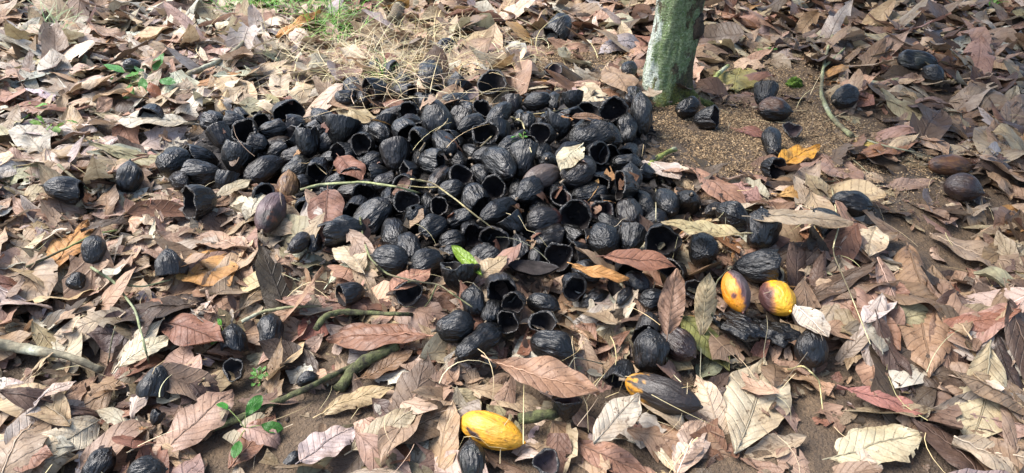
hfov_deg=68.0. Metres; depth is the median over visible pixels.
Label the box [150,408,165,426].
charred husk
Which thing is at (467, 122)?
charred husk
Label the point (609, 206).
charred husk
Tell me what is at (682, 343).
charred pod
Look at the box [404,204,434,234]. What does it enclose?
charred husk
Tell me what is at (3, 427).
fallen leaf
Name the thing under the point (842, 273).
stalk
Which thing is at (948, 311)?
fallen leaf
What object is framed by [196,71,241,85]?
fallen leaf
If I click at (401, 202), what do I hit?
charred husk
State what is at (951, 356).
fallen leaf
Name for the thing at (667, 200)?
charred pod
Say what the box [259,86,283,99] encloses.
fallen leaf
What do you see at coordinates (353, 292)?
charred husk
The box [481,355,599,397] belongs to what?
fallen leaf
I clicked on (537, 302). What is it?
charred pod
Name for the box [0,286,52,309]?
fallen leaf
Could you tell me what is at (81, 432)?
fallen leaf
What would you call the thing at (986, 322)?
fallen leaf
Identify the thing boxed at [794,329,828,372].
charred pod
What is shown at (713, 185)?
fallen leaf
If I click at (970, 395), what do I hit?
fallen leaf
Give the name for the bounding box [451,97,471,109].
charred husk
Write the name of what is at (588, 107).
charred husk
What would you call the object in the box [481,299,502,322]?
charred pod
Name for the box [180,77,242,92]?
fallen leaf
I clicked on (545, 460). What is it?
charred husk
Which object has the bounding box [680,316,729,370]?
fallen leaf
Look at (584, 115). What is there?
fallen leaf
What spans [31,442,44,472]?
fallen leaf
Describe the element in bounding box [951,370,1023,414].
fallen leaf
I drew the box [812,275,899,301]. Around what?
fallen leaf
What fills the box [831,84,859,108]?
charred pod
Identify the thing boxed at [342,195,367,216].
charred husk
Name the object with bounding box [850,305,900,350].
fallen leaf
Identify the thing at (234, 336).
charred husk
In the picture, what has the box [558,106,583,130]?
charred husk
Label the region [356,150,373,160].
charred husk
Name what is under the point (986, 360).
fallen leaf
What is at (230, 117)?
charred husk
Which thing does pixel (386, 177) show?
charred husk
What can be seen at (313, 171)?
charred husk
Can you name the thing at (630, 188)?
charred husk
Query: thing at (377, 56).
twig
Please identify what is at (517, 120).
stalk
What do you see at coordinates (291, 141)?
charred husk
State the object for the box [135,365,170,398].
charred husk
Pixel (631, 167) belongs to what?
charred pod
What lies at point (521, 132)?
charred pod
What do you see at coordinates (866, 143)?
fallen leaf
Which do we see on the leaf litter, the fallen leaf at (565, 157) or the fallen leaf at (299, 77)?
the fallen leaf at (299, 77)
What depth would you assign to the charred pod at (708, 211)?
2.47 m
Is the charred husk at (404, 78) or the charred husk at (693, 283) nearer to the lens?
the charred husk at (693, 283)
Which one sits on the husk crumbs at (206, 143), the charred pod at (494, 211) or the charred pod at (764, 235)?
the charred pod at (494, 211)
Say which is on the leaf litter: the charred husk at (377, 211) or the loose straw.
the loose straw
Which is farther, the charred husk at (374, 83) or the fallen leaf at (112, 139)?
the charred husk at (374, 83)
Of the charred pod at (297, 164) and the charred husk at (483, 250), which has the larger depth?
the charred pod at (297, 164)
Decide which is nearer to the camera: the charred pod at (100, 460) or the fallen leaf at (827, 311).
the charred pod at (100, 460)
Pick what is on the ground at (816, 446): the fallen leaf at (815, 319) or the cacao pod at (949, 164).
the cacao pod at (949, 164)
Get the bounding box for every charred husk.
[38,176,84,205]
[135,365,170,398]
[137,103,163,129]
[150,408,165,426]
[154,245,188,278]
[179,159,218,186]
[181,184,220,220]
[185,144,217,164]
[205,121,233,148]
[215,169,239,189]
[219,323,248,351]
[221,139,257,174]
[222,357,244,381]
[223,110,244,129]
[231,119,257,143]
[233,107,248,117]
[246,132,267,152]
[252,113,270,128]
[252,182,274,197]
[258,118,286,138]
[266,140,287,156]
[271,99,305,121]
[280,145,301,163]
[282,125,296,146]
[285,114,304,135]
[294,194,317,213]
[295,124,319,157]
[297,174,317,191]
[306,118,324,134]
[306,157,328,183]
[310,106,332,122]
[317,215,365,246]
[320,150,334,165]
[320,186,345,206]
[322,113,360,143]
[325,171,345,189]
[329,142,356,168]
[329,165,336,175]
[335,282,367,306]
[337,184,360,199]
[339,166,367,181]
[342,76,360,93]
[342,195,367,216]
[350,132,374,154]
[351,178,376,199]
[353,197,392,234]
[354,125,367,134]
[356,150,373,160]
[361,78,388,99]
[368,163,387,180]
[370,113,396,130]
[373,170,393,191]
[379,136,409,174]
[380,105,399,118]
[382,60,398,83]
[386,83,415,101]
[390,173,417,197]
[391,118,415,139]
[392,71,413,86]
[393,190,419,212]
[393,279,422,307]
[395,231,421,261]
[397,101,420,116]
[399,160,420,181]
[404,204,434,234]
[408,126,430,151]
[409,122,431,140]
[410,92,427,104]
[417,94,431,111]
[417,148,444,174]
[421,94,455,132]
[429,85,442,94]
[430,196,448,215]
[438,244,455,261]
[440,261,480,296]
[442,93,470,111]
[444,129,466,150]
[446,71,472,91]
[447,208,473,229]
[448,164,472,185]
[450,105,472,132]
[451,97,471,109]
[457,113,483,136]
[460,144,479,163]
[461,182,490,219]
[461,219,491,246]
[468,144,496,163]
[469,242,499,259]
[470,163,490,183]
[471,99,492,119]
[472,120,499,145]
[477,70,506,97]
[478,226,509,252]
[481,174,506,199]
[485,272,516,302]
[491,117,510,144]
[496,209,523,235]
[497,135,521,151]
[497,309,519,333]
[501,93,522,113]
[501,291,525,312]
[505,192,524,213]
[508,178,519,193]
[509,139,537,180]
[509,230,530,257]
[515,175,543,203]
[521,92,550,110]
[523,135,538,145]
[526,198,558,215]
[527,310,556,331]
[529,122,558,144]
[530,223,564,251]
[532,448,559,472]
[536,152,557,165]
[543,13,571,40]
[543,179,569,201]
[544,63,562,77]
[544,242,573,272]
[546,108,572,143]
[547,92,559,110]
[549,188,571,207]
[551,396,582,420]
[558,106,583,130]
[559,198,591,230]
[561,272,586,301]
[562,89,583,107]
[563,224,584,245]
[566,241,591,263]
[568,117,615,147]
[571,181,609,203]
[577,101,599,120]
[583,228,590,244]
[584,140,609,165]
[590,201,613,220]
[591,171,614,191]
[598,144,619,162]
[598,212,621,230]
[599,95,628,122]
[600,194,617,212]
[602,359,634,389]
[614,170,639,200]
[615,262,642,274]
[618,222,646,248]
[619,143,638,155]
[631,311,659,343]
[639,163,655,181]
[644,223,682,255]
[658,258,687,280]
[677,190,700,216]
[685,279,700,298]
[693,105,719,129]
[727,248,782,283]
[753,80,778,104]
[760,157,785,180]
[782,122,802,137]
[809,207,839,237]
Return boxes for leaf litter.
[0,0,1023,472]
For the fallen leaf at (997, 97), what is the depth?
3.27 m
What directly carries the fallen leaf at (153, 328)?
on the leaf litter
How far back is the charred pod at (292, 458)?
1.72 m
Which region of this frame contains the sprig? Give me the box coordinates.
[211,319,222,344]
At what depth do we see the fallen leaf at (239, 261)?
2.28 m
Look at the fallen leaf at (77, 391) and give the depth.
1.92 m
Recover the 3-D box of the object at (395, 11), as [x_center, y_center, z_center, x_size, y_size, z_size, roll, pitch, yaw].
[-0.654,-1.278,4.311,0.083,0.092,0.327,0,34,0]
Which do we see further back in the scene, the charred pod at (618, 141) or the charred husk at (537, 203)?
the charred pod at (618, 141)
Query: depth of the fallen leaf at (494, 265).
2.17 m
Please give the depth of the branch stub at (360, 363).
1.97 m
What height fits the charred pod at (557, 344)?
0.079 m
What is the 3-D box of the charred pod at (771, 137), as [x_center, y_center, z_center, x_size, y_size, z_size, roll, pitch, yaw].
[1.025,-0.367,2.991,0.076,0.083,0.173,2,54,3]
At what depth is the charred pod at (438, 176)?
2.52 m
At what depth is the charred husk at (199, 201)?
2.47 m
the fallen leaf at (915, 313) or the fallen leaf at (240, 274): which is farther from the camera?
the fallen leaf at (240, 274)
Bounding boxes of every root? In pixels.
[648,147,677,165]
[713,64,729,76]
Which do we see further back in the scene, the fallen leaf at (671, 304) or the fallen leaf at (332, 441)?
the fallen leaf at (671, 304)
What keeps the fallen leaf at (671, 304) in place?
on the leaf litter
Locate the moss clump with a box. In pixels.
[785,76,803,88]
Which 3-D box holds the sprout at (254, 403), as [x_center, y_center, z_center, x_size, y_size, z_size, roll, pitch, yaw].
[-0.625,0.435,1.815,0.128,0.055,0.181,-17,37,-23]
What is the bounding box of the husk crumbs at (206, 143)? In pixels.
[175,89,682,286]
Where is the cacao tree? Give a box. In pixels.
[642,0,714,107]
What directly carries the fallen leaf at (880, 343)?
on the leaf litter
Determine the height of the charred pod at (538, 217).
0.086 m
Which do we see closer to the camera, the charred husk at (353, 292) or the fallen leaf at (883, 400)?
the fallen leaf at (883, 400)
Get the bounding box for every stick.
[517,408,559,424]
[940,30,964,33]
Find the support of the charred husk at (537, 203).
on the husk crumbs at (206, 143)
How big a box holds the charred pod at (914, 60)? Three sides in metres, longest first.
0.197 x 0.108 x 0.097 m
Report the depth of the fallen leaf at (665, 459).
1.76 m
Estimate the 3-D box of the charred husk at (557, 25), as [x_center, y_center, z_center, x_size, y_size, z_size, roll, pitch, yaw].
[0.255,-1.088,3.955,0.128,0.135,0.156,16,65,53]
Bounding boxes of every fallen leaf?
[0,8,22,23]
[0,50,25,57]
[0,81,11,96]
[0,100,92,113]
[0,116,29,134]
[0,147,7,152]
[0,160,25,178]
[0,199,11,208]
[0,206,11,215]
[0,227,8,251]
[0,275,22,292]
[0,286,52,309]
[0,360,41,425]
[0,377,17,388]
[0,382,29,405]
[0,383,70,426]
[0,387,99,416]
[0,410,50,472]
[0,424,6,433]
[0,434,78,472]
[0,435,75,459]
[3,270,28,281]
[4,66,30,85]
[4,399,84,444]
[5,377,22,420]
[7,380,119,426]
[8,122,50,154]
[8,147,33,163]
[9,247,57,303]
[12,87,60,96]
[13,444,52,471]
[14,56,39,68]
[21,152,33,159]
[22,154,70,178]
[24,92,44,101]
[25,88,55,102]
[31,91,44,101]
[31,390,48,409]
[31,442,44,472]
[37,47,74,92]
[40,381,75,396]
[40,415,101,464]
[42,145,90,192]
[43,381,86,399]
[44,145,61,174]
[45,124,96,136]
[46,219,92,271]
[55,139,100,149]
[56,374,71,393]
[61,105,92,142]
[63,164,83,171]
[74,75,110,89]
[79,136,158,165]
[80,136,117,155]
[80,213,130,232]
[82,93,97,105]
[86,143,146,155]
[86,309,172,352]
[88,83,148,100]
[90,54,102,62]
[91,24,127,41]
[92,140,156,155]
[93,136,119,159]
[96,96,112,111]
[105,296,204,327]
[110,110,198,127]
[111,318,164,373]
[113,335,168,373]
[116,32,132,51]
[137,227,162,257]
[140,210,158,224]
[151,293,190,335]
[161,313,223,345]
[163,389,233,452]
[176,249,237,286]
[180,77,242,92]
[194,231,252,249]
[195,67,215,76]
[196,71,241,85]
[199,243,262,292]
[205,289,215,304]
[216,179,251,195]
[225,242,252,286]
[228,413,276,469]
[233,268,286,313]
[241,192,265,221]
[258,26,310,34]
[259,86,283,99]
[260,10,279,15]
[260,49,280,61]
[263,305,304,315]
[264,44,271,50]
[268,72,291,95]
[276,9,320,37]
[276,293,366,317]
[294,74,307,82]
[295,425,354,464]
[307,185,344,241]
[313,385,393,418]
[316,42,362,66]
[324,262,349,288]
[326,323,433,350]
[329,105,375,122]
[332,244,366,274]
[333,153,365,179]
[334,33,360,41]
[344,408,415,455]
[354,350,412,380]
[360,49,389,59]
[370,400,448,450]
[377,400,428,466]
[382,99,403,107]
[389,268,430,290]
[422,39,438,44]
[435,79,463,104]
[451,386,481,409]
[457,39,504,68]
[472,41,526,69]
[478,255,506,277]
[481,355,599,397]
[512,353,524,357]
[521,78,603,88]
[531,3,540,10]
[546,6,567,13]
[548,2,569,10]
[555,0,576,7]
[556,143,584,170]
[567,262,628,282]
[572,112,603,120]
[577,82,607,101]
[578,440,646,472]
[579,13,606,21]
[593,393,641,444]
[596,248,675,270]
[598,33,638,53]
[600,65,638,93]
[642,160,681,180]
[654,448,676,472]
[658,268,685,340]
[661,219,752,236]
[671,422,706,463]
[672,416,710,472]
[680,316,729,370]
[685,165,745,208]
[694,273,717,335]
[707,10,759,28]
[713,68,761,92]
[723,357,791,454]
[730,126,762,136]
[742,209,852,228]
[762,179,804,191]
[769,17,793,47]
[771,185,830,198]
[778,144,819,163]
[784,10,819,16]
[792,304,830,336]
[807,145,863,179]
[809,250,826,291]
[809,285,858,318]
[810,260,877,301]
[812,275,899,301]
[815,255,854,321]
[822,424,923,464]
[830,42,892,65]
[831,39,853,57]
[833,308,857,335]
[834,235,878,262]
[835,328,869,365]
[836,384,930,416]
[840,140,907,175]
[841,256,909,294]
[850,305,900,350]
[853,140,878,145]
[853,279,904,330]
[856,141,921,159]
[858,293,886,365]
[859,244,875,261]
[860,226,888,256]
[861,300,896,322]
[867,322,890,354]
[870,271,954,311]
[872,309,915,393]
[874,78,918,85]
[875,149,900,161]
[875,256,905,320]
[875,347,953,396]
[876,84,905,105]
[880,177,934,190]
[890,85,923,103]
[892,302,927,327]
[893,242,927,284]
[895,94,950,108]
[899,289,950,377]
[904,121,949,154]
[909,416,985,470]
[915,96,953,108]
[923,289,968,362]
[924,264,973,339]
[925,280,983,351]
[929,233,1023,273]
[929,311,957,368]
[930,107,967,139]
[932,390,1023,412]
[934,303,959,321]
[938,362,969,395]
[939,279,974,300]
[940,377,1004,400]
[943,308,1021,333]
[947,91,970,102]
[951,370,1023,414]
[951,434,1023,472]
[952,72,1007,91]
[953,331,1007,360]
[955,340,1006,437]
[958,291,973,300]
[959,143,1023,181]
[960,430,1023,472]
[961,301,1020,343]
[964,303,991,311]
[965,81,1007,112]
[966,132,972,137]
[966,287,1023,312]
[969,157,1015,180]
[970,410,1023,437]
[971,277,1015,365]
[972,371,1023,422]
[973,125,1023,162]
[981,305,1006,344]
[986,119,1023,170]
[991,86,1021,122]
[991,278,1023,340]
[991,434,1023,450]
[993,334,1023,389]
[995,388,1023,470]
[999,66,1023,76]
[1000,94,1023,124]
[1000,378,1023,470]
[1004,298,1023,380]
[1007,350,1021,375]
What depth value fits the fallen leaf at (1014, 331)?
1.94 m
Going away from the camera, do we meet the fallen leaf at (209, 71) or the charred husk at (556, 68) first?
the charred husk at (556, 68)
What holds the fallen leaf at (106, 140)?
on the leaf litter
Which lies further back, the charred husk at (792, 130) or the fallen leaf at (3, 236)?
the charred husk at (792, 130)
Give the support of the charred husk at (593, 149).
on the husk crumbs at (206, 143)
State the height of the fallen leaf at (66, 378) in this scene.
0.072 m
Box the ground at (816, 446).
[0,0,1023,472]
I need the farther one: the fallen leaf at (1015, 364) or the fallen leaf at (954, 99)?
the fallen leaf at (954, 99)
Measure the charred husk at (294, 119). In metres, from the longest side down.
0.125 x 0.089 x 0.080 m
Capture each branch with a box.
[0,339,104,373]
[185,40,244,76]
[209,362,353,432]
[313,308,412,330]
[819,34,853,137]
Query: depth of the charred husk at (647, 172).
2.67 m
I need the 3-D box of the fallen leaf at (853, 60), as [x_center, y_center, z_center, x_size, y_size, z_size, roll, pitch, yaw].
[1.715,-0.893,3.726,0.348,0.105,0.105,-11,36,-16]
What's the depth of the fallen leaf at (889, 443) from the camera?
1.79 m
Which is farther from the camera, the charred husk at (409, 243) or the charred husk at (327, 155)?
the charred husk at (327, 155)
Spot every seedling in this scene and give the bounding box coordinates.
[22,102,46,118]
[29,115,77,132]
[103,53,175,98]
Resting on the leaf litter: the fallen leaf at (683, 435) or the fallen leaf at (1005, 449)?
the fallen leaf at (1005, 449)
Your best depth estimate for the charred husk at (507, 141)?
2.63 m
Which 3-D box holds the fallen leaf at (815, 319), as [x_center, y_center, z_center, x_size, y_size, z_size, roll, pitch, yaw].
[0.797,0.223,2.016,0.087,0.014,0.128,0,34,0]
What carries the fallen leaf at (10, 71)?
on the leaf litter
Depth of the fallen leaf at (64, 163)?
2.76 m
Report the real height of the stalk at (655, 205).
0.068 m
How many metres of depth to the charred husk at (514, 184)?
2.51 m
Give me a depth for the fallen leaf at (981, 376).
1.88 m
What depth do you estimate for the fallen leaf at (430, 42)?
3.82 m
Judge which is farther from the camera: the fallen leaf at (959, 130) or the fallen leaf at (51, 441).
the fallen leaf at (959, 130)
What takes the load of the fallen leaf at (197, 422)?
on the ground at (816, 446)
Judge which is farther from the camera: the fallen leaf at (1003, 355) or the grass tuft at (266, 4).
the grass tuft at (266, 4)
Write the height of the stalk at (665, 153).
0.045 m
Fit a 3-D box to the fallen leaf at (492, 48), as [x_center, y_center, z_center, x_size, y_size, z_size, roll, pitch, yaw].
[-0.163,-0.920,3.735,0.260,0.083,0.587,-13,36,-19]
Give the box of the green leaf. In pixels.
[451,245,481,274]
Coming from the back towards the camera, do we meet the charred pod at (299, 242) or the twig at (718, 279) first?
the charred pod at (299, 242)
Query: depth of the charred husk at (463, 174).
2.57 m
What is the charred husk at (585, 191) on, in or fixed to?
on the husk crumbs at (206, 143)
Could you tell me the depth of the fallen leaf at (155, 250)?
2.37 m
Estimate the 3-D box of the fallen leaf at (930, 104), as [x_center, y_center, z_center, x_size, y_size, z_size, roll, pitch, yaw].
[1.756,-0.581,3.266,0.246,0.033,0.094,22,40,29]
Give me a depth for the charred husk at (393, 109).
2.95 m
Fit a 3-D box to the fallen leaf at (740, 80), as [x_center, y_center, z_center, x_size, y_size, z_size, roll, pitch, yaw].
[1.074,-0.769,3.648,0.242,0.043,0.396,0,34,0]
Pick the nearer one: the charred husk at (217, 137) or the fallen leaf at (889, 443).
the fallen leaf at (889, 443)
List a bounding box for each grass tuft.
[1,0,87,34]
[207,0,256,11]
[234,0,325,12]
[278,0,383,49]
[365,50,400,79]
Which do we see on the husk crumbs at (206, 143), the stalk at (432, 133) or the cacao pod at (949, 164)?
the stalk at (432, 133)
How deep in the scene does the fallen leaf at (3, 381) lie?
1.92 m
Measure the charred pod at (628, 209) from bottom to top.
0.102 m
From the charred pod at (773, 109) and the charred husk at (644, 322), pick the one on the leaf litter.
the charred husk at (644, 322)
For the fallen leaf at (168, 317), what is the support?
on the leaf litter
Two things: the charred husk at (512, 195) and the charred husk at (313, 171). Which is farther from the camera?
the charred husk at (313, 171)
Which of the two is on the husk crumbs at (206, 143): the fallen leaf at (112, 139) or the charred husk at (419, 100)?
the charred husk at (419, 100)
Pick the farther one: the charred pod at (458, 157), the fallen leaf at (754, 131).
the fallen leaf at (754, 131)
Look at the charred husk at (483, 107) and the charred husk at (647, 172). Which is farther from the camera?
the charred husk at (483, 107)
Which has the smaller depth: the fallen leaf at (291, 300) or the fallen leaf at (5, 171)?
the fallen leaf at (291, 300)
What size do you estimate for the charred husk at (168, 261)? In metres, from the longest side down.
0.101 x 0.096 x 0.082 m
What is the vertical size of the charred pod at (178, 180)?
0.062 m
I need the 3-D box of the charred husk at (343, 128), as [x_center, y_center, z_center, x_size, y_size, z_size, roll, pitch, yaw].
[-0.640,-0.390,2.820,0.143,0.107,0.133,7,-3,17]
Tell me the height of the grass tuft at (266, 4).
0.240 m
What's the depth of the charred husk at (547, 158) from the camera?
2.57 m
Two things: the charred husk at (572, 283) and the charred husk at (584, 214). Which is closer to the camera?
the charred husk at (572, 283)
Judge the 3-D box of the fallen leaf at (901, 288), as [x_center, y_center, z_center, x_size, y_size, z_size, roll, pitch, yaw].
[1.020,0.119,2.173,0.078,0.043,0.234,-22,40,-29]
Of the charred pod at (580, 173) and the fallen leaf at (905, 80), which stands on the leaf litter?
the fallen leaf at (905, 80)
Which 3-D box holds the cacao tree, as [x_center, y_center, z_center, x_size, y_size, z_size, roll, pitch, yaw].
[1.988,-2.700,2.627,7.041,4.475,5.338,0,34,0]
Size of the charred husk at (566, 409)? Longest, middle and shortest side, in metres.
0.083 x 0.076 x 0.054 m
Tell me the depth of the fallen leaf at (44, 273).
2.24 m
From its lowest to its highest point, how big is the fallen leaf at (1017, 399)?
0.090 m
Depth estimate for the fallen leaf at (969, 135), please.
3.03 m
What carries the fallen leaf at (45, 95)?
on the leaf litter
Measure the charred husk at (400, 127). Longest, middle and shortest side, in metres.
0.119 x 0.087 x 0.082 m
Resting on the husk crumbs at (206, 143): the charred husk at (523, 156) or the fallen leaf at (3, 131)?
the charred husk at (523, 156)
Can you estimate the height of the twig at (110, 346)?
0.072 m
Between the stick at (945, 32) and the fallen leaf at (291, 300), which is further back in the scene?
the stick at (945, 32)
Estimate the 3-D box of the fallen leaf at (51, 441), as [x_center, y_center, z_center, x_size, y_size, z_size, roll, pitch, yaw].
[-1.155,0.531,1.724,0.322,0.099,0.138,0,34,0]
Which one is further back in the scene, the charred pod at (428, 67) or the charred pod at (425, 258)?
the charred pod at (428, 67)
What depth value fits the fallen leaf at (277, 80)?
3.50 m
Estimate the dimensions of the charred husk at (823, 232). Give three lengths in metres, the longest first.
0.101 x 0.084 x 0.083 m
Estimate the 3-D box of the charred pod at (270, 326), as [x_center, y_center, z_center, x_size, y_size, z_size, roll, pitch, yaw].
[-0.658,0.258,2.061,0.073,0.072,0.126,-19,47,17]
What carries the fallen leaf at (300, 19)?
on the leaf litter
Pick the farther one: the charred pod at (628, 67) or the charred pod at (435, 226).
the charred pod at (628, 67)
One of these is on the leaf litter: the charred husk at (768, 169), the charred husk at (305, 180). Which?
the charred husk at (768, 169)
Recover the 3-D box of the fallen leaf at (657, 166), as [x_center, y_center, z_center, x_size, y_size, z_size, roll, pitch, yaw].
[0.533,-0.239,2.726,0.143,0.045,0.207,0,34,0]
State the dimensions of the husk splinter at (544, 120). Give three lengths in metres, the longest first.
0.109 x 0.051 x 0.025 m
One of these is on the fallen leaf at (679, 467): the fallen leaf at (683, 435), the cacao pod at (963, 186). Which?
the fallen leaf at (683, 435)
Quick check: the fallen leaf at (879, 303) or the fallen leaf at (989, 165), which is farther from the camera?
the fallen leaf at (989, 165)
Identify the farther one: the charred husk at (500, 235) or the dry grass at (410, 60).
the dry grass at (410, 60)
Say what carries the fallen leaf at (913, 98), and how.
on the leaf litter
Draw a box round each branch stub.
[333,343,399,392]
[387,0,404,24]
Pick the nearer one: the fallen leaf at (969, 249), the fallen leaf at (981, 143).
the fallen leaf at (969, 249)
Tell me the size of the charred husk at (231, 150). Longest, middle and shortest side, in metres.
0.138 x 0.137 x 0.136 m
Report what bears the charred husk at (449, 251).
on the husk crumbs at (206, 143)
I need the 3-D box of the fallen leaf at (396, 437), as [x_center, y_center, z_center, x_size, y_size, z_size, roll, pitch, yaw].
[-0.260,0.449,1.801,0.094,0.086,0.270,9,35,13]
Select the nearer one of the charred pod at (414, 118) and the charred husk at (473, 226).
the charred husk at (473, 226)
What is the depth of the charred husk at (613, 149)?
2.76 m
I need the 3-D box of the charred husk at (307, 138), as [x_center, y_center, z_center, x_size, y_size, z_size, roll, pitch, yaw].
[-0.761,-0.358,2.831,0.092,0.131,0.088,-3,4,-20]
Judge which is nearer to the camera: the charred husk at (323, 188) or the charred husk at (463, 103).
the charred husk at (323, 188)
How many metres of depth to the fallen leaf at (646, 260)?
2.14 m
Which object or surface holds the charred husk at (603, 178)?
on the husk crumbs at (206, 143)
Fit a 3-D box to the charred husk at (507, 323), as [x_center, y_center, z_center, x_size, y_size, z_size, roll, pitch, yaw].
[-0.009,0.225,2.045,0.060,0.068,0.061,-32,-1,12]
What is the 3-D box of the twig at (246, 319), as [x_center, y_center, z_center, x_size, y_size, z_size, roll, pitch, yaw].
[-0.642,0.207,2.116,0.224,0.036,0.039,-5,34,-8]
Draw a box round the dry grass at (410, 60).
[196,0,597,119]
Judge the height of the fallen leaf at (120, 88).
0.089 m
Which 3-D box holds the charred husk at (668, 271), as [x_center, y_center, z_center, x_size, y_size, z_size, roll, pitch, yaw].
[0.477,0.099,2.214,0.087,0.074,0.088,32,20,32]
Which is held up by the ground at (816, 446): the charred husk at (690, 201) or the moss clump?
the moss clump
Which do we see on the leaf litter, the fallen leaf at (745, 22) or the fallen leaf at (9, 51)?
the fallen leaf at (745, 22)
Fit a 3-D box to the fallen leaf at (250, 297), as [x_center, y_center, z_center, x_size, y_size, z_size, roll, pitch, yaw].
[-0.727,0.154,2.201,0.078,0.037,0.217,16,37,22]
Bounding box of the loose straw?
[9,31,1022,472]
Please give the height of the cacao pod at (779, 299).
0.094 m
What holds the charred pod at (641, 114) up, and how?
on the husk crumbs at (206, 143)
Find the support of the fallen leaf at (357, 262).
on the leaf litter
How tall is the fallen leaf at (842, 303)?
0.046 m
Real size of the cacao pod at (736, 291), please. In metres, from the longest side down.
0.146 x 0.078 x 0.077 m
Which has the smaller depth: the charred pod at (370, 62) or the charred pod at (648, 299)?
the charred pod at (648, 299)
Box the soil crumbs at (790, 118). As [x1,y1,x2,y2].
[467,18,1018,225]
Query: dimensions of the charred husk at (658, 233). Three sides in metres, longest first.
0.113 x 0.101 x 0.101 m
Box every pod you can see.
[64,272,85,289]
[80,235,106,263]
[81,446,115,472]
[115,159,143,193]
[120,58,140,72]
[126,455,167,472]
[155,146,192,177]
[169,171,190,189]
[199,110,223,130]
[243,155,285,188]
[254,192,286,234]
[257,313,283,340]
[265,135,290,152]
[277,169,299,195]
[281,154,311,175]
[281,450,300,469]
[287,231,309,253]
[294,371,318,386]
[307,233,321,254]
[318,132,332,154]
[335,90,355,104]
[356,88,370,106]
[361,151,383,172]
[367,120,392,145]
[368,57,378,76]
[370,244,412,275]
[381,187,397,213]
[381,217,407,244]
[400,113,420,122]
[408,248,445,281]
[410,148,421,166]
[416,213,447,240]
[418,59,443,88]
[419,192,432,209]
[427,165,452,193]
[431,130,457,158]
[431,310,475,342]
[434,229,468,248]
[435,179,464,200]
[437,38,455,52]
[450,150,468,166]
[454,322,501,362]
[457,437,485,472]
[460,282,484,316]
[460,410,525,450]
[477,197,517,225]
[481,146,516,180]
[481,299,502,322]
[486,101,511,120]
[512,109,523,129]
[512,129,529,136]
[521,111,535,130]
[523,164,559,187]
[523,206,561,232]
[526,292,560,314]
[526,330,577,362]
[528,245,541,260]
[534,142,551,161]
[555,141,584,166]
[559,158,595,188]
[571,259,604,283]
[579,288,608,307]
[589,222,619,255]
[605,154,643,171]
[608,122,622,148]
[614,197,643,222]
[616,287,632,305]
[617,112,637,143]
[619,373,702,414]
[621,61,637,74]
[621,161,642,185]
[623,270,650,292]
[625,86,638,105]
[630,90,652,139]
[633,326,669,372]
[634,190,654,215]
[638,288,661,310]
[644,208,667,222]
[653,188,679,217]
[659,327,696,361]
[675,96,699,118]
[688,232,718,265]
[702,201,719,216]
[712,201,747,227]
[712,311,769,340]
[721,267,750,313]
[746,206,781,248]
[751,318,800,348]
[752,96,793,121]
[758,280,795,315]
[761,126,781,157]
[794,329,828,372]
[825,190,874,216]
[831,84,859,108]
[892,49,937,71]
[921,64,943,82]
[923,154,974,175]
[939,173,984,200]
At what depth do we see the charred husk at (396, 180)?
2.53 m
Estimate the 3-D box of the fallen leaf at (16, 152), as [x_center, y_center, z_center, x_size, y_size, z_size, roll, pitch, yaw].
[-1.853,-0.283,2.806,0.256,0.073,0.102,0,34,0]
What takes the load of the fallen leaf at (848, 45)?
on the leaf litter
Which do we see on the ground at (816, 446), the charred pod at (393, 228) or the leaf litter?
the leaf litter
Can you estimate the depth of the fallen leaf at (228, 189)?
2.63 m
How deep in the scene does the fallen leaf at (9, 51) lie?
3.78 m
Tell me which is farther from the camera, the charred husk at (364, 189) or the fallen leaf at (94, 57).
the fallen leaf at (94, 57)
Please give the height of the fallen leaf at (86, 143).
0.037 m
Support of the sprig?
on the leaf litter
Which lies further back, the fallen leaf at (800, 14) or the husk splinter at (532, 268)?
the fallen leaf at (800, 14)
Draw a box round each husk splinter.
[422,243,436,247]
[508,260,558,276]
[537,110,552,122]
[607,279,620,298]
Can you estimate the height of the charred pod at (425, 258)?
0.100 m
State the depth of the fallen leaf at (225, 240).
2.38 m
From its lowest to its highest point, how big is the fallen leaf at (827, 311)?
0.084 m
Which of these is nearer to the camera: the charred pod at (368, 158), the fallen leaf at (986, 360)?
the fallen leaf at (986, 360)
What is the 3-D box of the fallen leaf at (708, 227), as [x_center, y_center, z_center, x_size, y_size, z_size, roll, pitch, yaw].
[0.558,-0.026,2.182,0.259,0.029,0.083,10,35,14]
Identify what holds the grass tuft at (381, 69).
on the leaf litter
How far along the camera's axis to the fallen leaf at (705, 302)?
2.03 m
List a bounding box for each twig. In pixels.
[26,230,117,267]
[57,163,91,191]
[90,266,170,362]
[107,326,115,363]
[241,305,321,322]
[300,181,420,193]
[359,217,472,306]
[374,35,381,79]
[398,178,493,228]
[568,357,602,366]
[711,267,731,316]
[854,136,933,157]
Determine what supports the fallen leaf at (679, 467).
on the ground at (816, 446)
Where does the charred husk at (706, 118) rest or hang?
on the ground at (816, 446)
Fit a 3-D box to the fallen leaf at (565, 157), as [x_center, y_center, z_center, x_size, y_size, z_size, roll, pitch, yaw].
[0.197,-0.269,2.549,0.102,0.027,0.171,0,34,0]
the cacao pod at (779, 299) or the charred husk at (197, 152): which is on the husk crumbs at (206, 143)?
the charred husk at (197, 152)
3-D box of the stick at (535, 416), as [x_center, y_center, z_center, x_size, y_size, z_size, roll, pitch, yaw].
[0.074,0.434,1.839,0.118,0.040,0.037,-9,35,-13]
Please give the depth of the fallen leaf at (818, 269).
2.23 m
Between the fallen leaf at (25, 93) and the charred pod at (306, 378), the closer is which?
the charred pod at (306, 378)
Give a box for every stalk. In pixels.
[419,118,447,151]
[480,108,566,146]
[511,116,531,152]
[655,187,656,221]
[787,365,822,409]
[831,187,870,343]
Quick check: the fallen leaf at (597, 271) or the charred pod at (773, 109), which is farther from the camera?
the charred pod at (773, 109)
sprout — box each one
[216,395,283,458]
[250,366,267,386]

